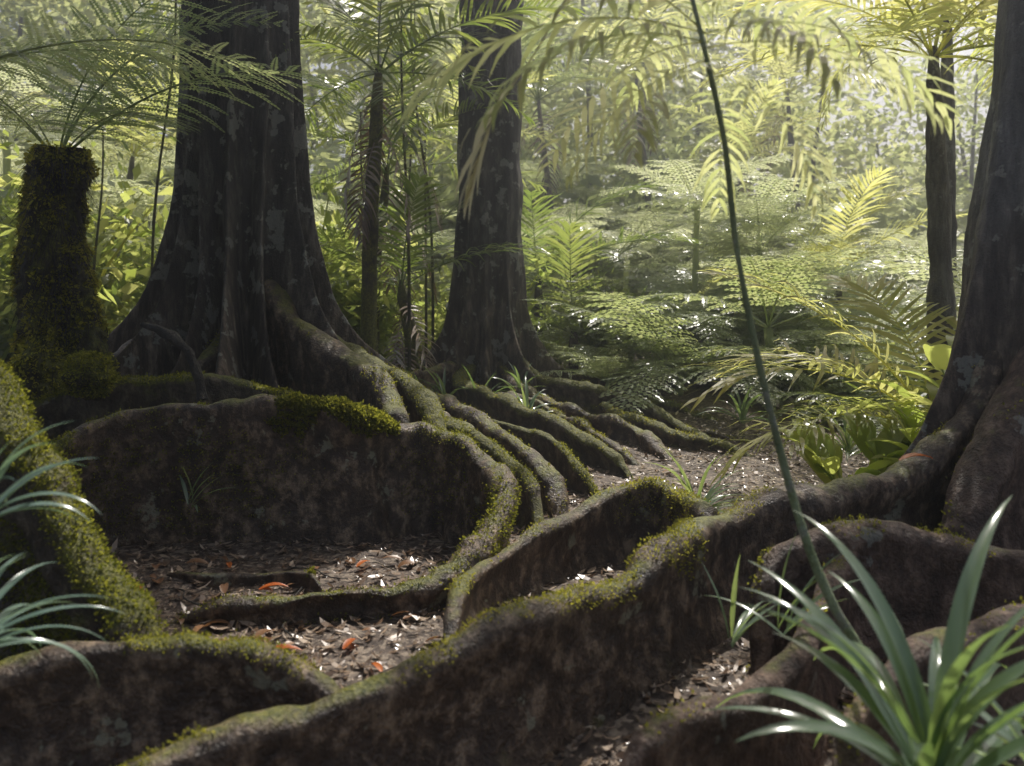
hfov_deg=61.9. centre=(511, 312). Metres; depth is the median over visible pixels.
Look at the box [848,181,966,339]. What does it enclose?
shrub
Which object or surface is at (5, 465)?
strap leaf plant
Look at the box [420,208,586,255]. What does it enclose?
tree fern
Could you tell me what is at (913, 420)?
broadleaf plant
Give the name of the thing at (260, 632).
fallen leaf
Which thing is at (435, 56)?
rainforest tree
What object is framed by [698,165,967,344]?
palm tree
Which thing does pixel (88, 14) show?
rainforest tree
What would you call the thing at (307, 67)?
rainforest tree
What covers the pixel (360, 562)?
fallen leaf
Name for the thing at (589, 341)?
shrub
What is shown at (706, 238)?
tree fern
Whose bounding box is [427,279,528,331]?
shrub
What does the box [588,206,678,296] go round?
tree fern
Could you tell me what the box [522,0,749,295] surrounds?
palm tree
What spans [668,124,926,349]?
shrub
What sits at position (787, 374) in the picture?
tree fern
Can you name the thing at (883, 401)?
tree fern
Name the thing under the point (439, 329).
shrub
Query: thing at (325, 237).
palm tree
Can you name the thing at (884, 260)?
tree fern
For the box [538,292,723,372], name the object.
tree fern
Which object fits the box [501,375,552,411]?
strap leaf plant
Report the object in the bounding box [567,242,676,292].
tree fern
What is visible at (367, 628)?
fallen leaf
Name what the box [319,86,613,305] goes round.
shrub
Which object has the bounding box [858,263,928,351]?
tree fern
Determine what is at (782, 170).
shrub
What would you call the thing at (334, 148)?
shrub
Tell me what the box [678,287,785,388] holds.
tree fern
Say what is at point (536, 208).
palm tree
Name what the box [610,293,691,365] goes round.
tree fern
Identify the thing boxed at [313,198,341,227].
tree fern
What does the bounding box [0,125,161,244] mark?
shrub
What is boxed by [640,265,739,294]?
tree fern
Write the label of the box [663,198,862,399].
tree fern
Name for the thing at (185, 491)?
seedling
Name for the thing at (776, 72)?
palm tree
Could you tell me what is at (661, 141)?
rainforest tree
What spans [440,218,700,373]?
palm tree
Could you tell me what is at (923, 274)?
tree fern
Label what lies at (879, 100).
sky
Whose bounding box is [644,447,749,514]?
strap leaf plant
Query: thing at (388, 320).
shrub
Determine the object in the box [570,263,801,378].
tree fern
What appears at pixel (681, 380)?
tree fern
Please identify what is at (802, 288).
tree fern
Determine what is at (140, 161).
shrub
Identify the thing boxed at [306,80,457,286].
shrub
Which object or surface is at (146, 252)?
shrub
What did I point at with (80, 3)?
rainforest tree
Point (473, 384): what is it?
strap leaf plant
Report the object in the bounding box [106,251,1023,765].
ground
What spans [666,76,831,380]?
palm tree
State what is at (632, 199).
shrub
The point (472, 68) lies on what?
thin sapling
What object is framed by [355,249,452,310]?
tree fern
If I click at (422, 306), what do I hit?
shrub
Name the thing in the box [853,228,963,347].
tree fern
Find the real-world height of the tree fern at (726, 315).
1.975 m
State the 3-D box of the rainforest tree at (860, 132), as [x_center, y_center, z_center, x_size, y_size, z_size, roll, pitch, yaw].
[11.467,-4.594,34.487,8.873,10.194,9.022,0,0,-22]
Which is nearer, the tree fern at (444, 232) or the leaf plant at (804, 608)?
the leaf plant at (804, 608)
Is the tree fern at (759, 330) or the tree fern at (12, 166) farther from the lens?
the tree fern at (12, 166)
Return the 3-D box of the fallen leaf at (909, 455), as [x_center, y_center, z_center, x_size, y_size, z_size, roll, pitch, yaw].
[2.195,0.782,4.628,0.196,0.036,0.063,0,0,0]
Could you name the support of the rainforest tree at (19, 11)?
on the ground
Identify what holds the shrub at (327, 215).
on the ground
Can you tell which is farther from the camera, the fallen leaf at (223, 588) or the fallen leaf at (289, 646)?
the fallen leaf at (223, 588)
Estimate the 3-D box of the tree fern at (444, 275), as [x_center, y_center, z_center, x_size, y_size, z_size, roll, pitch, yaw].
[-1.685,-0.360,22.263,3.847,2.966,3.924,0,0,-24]
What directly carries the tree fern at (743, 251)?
on the ground
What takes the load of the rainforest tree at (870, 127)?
on the ground
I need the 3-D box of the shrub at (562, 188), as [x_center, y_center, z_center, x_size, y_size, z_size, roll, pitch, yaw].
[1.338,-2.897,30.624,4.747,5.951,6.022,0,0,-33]
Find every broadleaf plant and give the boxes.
[780,419,910,483]
[844,403,929,469]
[856,379,926,449]
[893,335,954,403]
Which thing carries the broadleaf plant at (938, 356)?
on the ground
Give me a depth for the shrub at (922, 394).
8.59 m
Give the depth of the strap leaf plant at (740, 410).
8.88 m
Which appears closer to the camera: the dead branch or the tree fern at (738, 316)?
the dead branch
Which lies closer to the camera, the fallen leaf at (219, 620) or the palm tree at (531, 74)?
the fallen leaf at (219, 620)
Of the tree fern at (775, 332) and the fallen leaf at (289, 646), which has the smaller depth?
the fallen leaf at (289, 646)
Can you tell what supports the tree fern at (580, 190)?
on the ground
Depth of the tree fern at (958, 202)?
29.41 m
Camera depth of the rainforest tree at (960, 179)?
32.22 m
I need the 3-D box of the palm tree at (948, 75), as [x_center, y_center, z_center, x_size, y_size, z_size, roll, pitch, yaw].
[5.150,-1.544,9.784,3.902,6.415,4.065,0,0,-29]
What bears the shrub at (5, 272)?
on the ground
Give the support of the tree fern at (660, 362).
on the ground
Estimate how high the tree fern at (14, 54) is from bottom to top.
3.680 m
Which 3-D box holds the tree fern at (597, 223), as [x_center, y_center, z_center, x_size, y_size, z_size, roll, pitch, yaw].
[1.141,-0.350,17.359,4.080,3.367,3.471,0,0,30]
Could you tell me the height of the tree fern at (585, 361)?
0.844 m
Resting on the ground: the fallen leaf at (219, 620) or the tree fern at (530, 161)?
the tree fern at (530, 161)
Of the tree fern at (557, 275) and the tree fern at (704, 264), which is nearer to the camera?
the tree fern at (557, 275)
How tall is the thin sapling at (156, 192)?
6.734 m
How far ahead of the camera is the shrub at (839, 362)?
14.54 m
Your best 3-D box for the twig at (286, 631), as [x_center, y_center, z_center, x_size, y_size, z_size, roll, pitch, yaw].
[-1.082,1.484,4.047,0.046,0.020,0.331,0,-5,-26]
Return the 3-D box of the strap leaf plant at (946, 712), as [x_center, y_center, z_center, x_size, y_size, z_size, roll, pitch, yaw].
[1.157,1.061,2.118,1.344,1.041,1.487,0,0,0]
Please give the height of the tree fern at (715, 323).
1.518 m
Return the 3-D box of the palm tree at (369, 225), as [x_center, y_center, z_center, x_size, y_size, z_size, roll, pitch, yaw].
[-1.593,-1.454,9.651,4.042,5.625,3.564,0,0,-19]
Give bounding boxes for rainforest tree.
[0,0,87,41]
[0,0,137,169]
[0,0,172,135]
[0,0,180,222]
[48,0,311,121]
[104,0,413,92]
[299,0,323,21]
[299,0,422,194]
[299,0,545,187]
[328,0,461,171]
[382,0,669,175]
[388,0,579,163]
[526,0,787,179]
[540,0,689,291]
[558,0,860,261]
[630,28,829,211]
[670,0,985,245]
[712,76,919,248]
[769,70,989,296]
[829,4,994,225]
[847,3,997,203]
[967,5,996,112]
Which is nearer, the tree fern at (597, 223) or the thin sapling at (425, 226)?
the thin sapling at (425, 226)
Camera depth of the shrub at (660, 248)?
28.29 m
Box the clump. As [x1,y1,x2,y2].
[55,348,118,401]
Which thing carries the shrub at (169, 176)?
on the ground
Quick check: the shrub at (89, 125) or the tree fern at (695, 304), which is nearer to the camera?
the tree fern at (695, 304)
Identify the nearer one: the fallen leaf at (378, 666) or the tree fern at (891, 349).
the fallen leaf at (378, 666)
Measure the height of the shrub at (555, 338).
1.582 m
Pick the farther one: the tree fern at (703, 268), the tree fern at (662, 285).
the tree fern at (703, 268)
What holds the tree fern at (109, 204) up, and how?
on the ground
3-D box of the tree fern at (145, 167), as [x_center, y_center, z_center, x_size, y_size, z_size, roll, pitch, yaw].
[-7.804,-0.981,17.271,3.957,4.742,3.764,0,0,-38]
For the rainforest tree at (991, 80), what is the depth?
38.10 m
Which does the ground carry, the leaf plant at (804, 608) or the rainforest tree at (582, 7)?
the rainforest tree at (582, 7)
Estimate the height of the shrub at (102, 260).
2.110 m
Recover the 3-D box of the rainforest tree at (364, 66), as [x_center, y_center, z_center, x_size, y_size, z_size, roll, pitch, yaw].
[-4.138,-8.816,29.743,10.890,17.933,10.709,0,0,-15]
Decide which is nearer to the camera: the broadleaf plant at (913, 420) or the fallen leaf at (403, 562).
the fallen leaf at (403, 562)
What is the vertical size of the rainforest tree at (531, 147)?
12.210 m
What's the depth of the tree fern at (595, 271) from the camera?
27.95 m
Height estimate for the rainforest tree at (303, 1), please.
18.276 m
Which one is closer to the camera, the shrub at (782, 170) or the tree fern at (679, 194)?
the tree fern at (679, 194)
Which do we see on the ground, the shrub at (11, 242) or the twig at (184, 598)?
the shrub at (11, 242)
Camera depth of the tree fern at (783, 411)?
9.83 m
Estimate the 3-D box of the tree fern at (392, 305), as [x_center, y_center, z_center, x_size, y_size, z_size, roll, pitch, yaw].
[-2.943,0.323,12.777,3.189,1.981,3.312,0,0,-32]
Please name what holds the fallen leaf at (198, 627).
on the leaf litter
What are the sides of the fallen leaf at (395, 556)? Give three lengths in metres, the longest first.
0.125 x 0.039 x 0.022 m
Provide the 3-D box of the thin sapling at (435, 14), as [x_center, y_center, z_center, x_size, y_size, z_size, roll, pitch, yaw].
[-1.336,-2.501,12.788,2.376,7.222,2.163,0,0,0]
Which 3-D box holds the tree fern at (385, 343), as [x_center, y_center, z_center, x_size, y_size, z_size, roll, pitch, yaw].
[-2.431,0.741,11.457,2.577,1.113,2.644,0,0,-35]
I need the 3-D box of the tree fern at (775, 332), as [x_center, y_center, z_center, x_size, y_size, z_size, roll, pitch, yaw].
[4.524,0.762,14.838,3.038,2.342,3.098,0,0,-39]
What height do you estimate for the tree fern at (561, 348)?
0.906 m
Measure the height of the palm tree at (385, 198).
4.714 m
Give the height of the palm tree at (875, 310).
2.082 m
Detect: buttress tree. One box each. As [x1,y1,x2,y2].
[0,358,376,765]
[29,0,525,626]
[110,0,1023,765]
[405,0,752,529]
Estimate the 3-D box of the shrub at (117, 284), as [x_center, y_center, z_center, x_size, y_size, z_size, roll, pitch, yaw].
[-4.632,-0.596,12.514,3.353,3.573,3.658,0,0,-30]
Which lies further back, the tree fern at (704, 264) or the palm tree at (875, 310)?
the tree fern at (704, 264)
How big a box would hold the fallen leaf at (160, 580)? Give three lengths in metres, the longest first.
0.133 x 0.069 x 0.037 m
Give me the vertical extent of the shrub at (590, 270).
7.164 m
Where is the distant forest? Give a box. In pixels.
[0,0,995,292]
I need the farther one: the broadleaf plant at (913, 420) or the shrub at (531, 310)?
the shrub at (531, 310)
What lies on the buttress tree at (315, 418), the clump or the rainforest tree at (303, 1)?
the clump
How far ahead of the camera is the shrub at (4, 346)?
11.98 m
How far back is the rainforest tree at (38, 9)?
33.57 m
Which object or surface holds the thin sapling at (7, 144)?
on the ground
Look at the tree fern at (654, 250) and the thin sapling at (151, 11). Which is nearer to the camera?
the thin sapling at (151, 11)
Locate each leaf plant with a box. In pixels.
[0,420,99,520]
[0,551,121,683]
[417,364,468,394]
[451,367,518,393]
[492,363,546,395]
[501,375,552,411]
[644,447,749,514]
[699,387,780,426]
[700,556,777,646]
[704,495,1023,765]
[705,532,859,634]
[818,399,880,461]
[917,637,1023,765]
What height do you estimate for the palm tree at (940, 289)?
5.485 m
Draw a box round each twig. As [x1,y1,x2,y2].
[160,588,203,605]
[282,620,292,636]
[293,567,347,579]
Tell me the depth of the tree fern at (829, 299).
13.51 m
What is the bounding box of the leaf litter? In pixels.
[89,411,1023,765]
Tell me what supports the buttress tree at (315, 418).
on the ground
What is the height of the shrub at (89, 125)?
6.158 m
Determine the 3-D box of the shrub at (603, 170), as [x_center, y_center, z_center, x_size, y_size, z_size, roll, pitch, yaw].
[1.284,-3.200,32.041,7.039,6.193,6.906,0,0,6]
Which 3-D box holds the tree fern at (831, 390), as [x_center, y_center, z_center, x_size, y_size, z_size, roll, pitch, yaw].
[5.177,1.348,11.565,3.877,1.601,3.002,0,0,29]
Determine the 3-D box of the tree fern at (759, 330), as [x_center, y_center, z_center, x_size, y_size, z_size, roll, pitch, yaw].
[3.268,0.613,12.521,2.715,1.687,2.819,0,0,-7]
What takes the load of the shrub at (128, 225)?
on the ground
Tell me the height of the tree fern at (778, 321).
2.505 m
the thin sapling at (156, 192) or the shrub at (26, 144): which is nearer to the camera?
the thin sapling at (156, 192)
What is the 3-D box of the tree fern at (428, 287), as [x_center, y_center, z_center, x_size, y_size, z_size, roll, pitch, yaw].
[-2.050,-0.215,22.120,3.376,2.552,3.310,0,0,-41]
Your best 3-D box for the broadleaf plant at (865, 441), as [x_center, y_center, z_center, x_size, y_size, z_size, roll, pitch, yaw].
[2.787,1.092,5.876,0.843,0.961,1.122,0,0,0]
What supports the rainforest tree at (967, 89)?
on the ground
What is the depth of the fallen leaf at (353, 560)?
5.05 m
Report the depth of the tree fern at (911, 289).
12.55 m
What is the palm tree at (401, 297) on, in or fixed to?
on the ground
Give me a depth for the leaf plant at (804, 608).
3.15 m
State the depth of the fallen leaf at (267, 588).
4.56 m
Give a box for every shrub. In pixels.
[0,94,154,201]
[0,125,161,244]
[0,129,150,357]
[0,135,173,341]
[0,143,168,369]
[0,255,134,333]
[0,312,111,361]
[0,321,11,367]
[20,122,174,234]
[88,153,162,286]
[88,174,171,283]
[99,142,169,224]
[100,182,326,323]
[105,216,163,319]
[111,282,140,328]
[123,140,416,339]
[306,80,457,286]
[309,112,458,285]
[315,219,424,336]
[316,189,418,353]
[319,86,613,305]
[322,235,436,364]
[328,259,360,319]
[329,242,384,325]
[380,314,436,367]
[382,277,448,361]
[383,129,458,315]
[383,284,430,346]
[412,252,532,347]
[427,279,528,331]
[434,243,587,350]
[521,170,608,301]
[523,157,636,288]
[528,153,611,304]
[529,286,579,362]
[534,93,769,299]
[544,326,588,372]
[551,266,650,377]
[556,128,725,295]
[577,172,623,284]
[582,173,726,300]
[659,157,791,291]
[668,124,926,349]
[678,135,856,271]
[722,322,827,404]
[806,327,907,409]
[811,305,919,406]
[814,366,888,435]
[837,163,974,324]
[844,356,926,430]
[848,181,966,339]
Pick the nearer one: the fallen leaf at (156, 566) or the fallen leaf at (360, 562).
the fallen leaf at (156, 566)
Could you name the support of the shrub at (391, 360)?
on the ground
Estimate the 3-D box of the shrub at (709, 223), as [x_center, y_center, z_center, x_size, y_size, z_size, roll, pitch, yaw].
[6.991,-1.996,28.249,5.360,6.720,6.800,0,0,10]
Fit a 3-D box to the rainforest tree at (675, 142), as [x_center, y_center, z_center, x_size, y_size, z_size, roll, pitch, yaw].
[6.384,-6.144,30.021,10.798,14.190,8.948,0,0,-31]
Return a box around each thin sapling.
[0,17,175,276]
[106,2,180,104]
[110,0,179,274]
[302,0,478,371]
[304,1,423,220]
[341,41,457,355]
[355,0,456,348]
[367,0,453,265]
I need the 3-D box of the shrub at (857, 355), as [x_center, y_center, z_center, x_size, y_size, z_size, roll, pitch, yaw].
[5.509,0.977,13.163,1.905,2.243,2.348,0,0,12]
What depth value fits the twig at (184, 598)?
4.40 m
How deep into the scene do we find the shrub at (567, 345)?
13.63 m
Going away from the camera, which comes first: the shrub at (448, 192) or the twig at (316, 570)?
the twig at (316, 570)
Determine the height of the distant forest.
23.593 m
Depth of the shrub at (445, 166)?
24.63 m
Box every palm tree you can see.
[5,41,178,320]
[275,0,586,351]
[303,29,552,352]
[316,223,398,309]
[319,170,550,371]
[366,43,558,160]
[388,0,972,643]
[409,0,645,356]
[415,167,701,344]
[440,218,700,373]
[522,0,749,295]
[666,0,925,373]
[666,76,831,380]
[677,266,958,485]
[695,0,997,399]
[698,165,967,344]
[781,0,997,331]
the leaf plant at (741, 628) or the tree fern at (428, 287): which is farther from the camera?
the tree fern at (428, 287)
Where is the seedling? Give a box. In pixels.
[179,464,230,512]
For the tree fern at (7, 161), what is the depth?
13.65 m
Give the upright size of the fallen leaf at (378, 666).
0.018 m
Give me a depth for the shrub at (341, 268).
11.99 m
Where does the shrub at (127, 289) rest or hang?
on the ground
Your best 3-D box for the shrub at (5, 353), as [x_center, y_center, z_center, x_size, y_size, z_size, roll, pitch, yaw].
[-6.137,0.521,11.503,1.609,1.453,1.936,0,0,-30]
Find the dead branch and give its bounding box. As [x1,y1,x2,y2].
[140,322,207,400]
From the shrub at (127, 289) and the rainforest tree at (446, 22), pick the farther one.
the rainforest tree at (446, 22)
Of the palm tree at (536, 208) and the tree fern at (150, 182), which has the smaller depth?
the palm tree at (536, 208)
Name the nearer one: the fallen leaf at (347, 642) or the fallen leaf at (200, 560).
the fallen leaf at (347, 642)
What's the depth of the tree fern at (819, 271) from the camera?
12.15 m
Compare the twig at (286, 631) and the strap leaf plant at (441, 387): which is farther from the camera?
the strap leaf plant at (441, 387)
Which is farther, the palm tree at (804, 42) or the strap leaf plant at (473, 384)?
the strap leaf plant at (473, 384)
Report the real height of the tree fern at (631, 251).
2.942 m
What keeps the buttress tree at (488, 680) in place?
on the ground
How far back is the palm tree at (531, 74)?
16.88 m
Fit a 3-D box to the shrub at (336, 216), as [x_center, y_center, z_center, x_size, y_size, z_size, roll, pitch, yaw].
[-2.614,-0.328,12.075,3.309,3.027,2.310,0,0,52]
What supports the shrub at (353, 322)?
on the ground
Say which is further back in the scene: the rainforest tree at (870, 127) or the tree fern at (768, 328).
the rainforest tree at (870, 127)
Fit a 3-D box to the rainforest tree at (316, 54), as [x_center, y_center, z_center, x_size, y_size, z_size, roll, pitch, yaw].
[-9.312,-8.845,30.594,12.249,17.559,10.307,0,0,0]
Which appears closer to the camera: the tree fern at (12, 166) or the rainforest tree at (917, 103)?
the tree fern at (12, 166)
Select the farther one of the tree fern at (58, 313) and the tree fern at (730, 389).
the tree fern at (730, 389)
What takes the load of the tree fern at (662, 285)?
on the ground
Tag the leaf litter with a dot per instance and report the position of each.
(345, 627)
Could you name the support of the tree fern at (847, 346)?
on the ground
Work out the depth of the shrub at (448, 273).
15.29 m
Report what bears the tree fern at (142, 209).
on the ground
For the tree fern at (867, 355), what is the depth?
10.63 m
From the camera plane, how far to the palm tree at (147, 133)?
15.68 m
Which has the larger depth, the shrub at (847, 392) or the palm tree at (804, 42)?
the shrub at (847, 392)
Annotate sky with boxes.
[0,0,996,244]
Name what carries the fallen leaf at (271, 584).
on the leaf litter
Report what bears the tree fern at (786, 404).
on the ground
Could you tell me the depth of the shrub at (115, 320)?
15.16 m
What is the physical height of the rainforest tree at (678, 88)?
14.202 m
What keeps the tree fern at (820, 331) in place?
on the ground
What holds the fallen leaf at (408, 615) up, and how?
on the leaf litter
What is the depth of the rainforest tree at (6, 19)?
34.79 m
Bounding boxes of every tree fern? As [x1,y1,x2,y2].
[0,0,345,400]
[0,11,296,103]
[0,63,150,339]
[0,139,25,196]
[14,139,175,321]
[86,191,167,259]
[89,178,172,276]
[95,227,163,287]
[99,164,171,298]
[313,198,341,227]
[315,213,358,253]
[345,281,418,308]
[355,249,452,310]
[360,228,454,256]
[378,330,425,350]
[392,261,452,298]
[398,264,452,306]
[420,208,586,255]
[428,227,593,278]
[429,233,622,317]
[520,146,638,307]
[520,160,612,289]
[521,203,668,357]
[522,291,826,413]
[533,207,723,366]
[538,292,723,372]
[540,344,678,392]
[541,340,653,378]
[553,264,808,382]
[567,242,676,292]
[568,207,723,353]
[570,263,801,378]
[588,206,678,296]
[594,222,616,294]
[594,331,737,389]
[598,154,804,343]
[599,290,747,374]
[600,295,749,383]
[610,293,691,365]
[611,246,927,409]
[628,208,836,377]
[637,176,864,390]
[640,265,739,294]
[649,287,779,380]
[658,244,808,345]
[659,339,805,393]
[662,301,819,392]
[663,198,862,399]
[663,231,859,344]
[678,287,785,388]
[679,347,825,409]
[680,214,751,348]
[680,268,923,421]
[682,300,829,353]
[698,276,875,407]
[700,247,902,412]
[705,318,915,422]
[716,271,872,407]
[730,289,925,405]
[751,345,926,456]
[751,362,865,416]
[781,354,926,402]
[784,348,924,426]
[807,258,920,293]
[835,245,962,343]
[840,282,958,311]
[841,300,925,367]
[849,390,893,409]
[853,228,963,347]
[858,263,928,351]
[874,189,972,232]
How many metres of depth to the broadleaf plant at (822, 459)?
6.22 m
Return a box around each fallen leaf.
[150,577,163,582]
[151,563,160,569]
[187,558,208,563]
[193,623,211,631]
[205,619,230,624]
[220,583,228,592]
[254,629,273,637]
[259,582,287,589]
[259,587,273,591]
[276,644,301,649]
[342,638,354,648]
[346,557,355,562]
[356,560,367,566]
[362,627,376,630]
[372,662,382,671]
[383,555,401,558]
[397,560,413,566]
[403,613,419,618]
[423,636,442,643]
[899,453,931,459]
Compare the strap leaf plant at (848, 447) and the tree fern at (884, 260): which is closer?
the strap leaf plant at (848, 447)
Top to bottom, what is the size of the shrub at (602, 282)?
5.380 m
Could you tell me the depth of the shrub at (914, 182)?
32.29 m
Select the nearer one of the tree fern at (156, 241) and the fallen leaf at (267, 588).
the fallen leaf at (267, 588)
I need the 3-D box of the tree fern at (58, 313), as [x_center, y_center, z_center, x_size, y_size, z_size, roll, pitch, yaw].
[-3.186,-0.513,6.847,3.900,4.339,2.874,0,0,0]
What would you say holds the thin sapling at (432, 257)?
on the ground
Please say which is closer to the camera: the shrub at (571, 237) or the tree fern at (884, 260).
the tree fern at (884, 260)
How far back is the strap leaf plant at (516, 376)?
9.85 m
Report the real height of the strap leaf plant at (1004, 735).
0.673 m
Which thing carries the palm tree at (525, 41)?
on the ground
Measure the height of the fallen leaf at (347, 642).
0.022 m
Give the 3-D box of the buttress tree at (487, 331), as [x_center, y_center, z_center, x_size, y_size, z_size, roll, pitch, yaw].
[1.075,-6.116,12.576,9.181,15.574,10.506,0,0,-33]
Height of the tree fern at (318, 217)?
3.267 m
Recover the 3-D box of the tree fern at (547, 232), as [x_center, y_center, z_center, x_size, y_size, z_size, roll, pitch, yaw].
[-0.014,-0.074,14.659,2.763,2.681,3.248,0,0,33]
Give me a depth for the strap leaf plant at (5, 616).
2.47 m
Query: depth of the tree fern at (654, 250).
20.68 m
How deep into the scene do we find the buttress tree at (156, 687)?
2.97 m
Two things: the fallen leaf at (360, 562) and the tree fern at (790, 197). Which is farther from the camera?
the tree fern at (790, 197)
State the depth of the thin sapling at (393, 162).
11.24 m
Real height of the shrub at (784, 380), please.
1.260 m
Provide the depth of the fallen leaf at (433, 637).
3.91 m
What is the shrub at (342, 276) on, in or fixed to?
on the ground

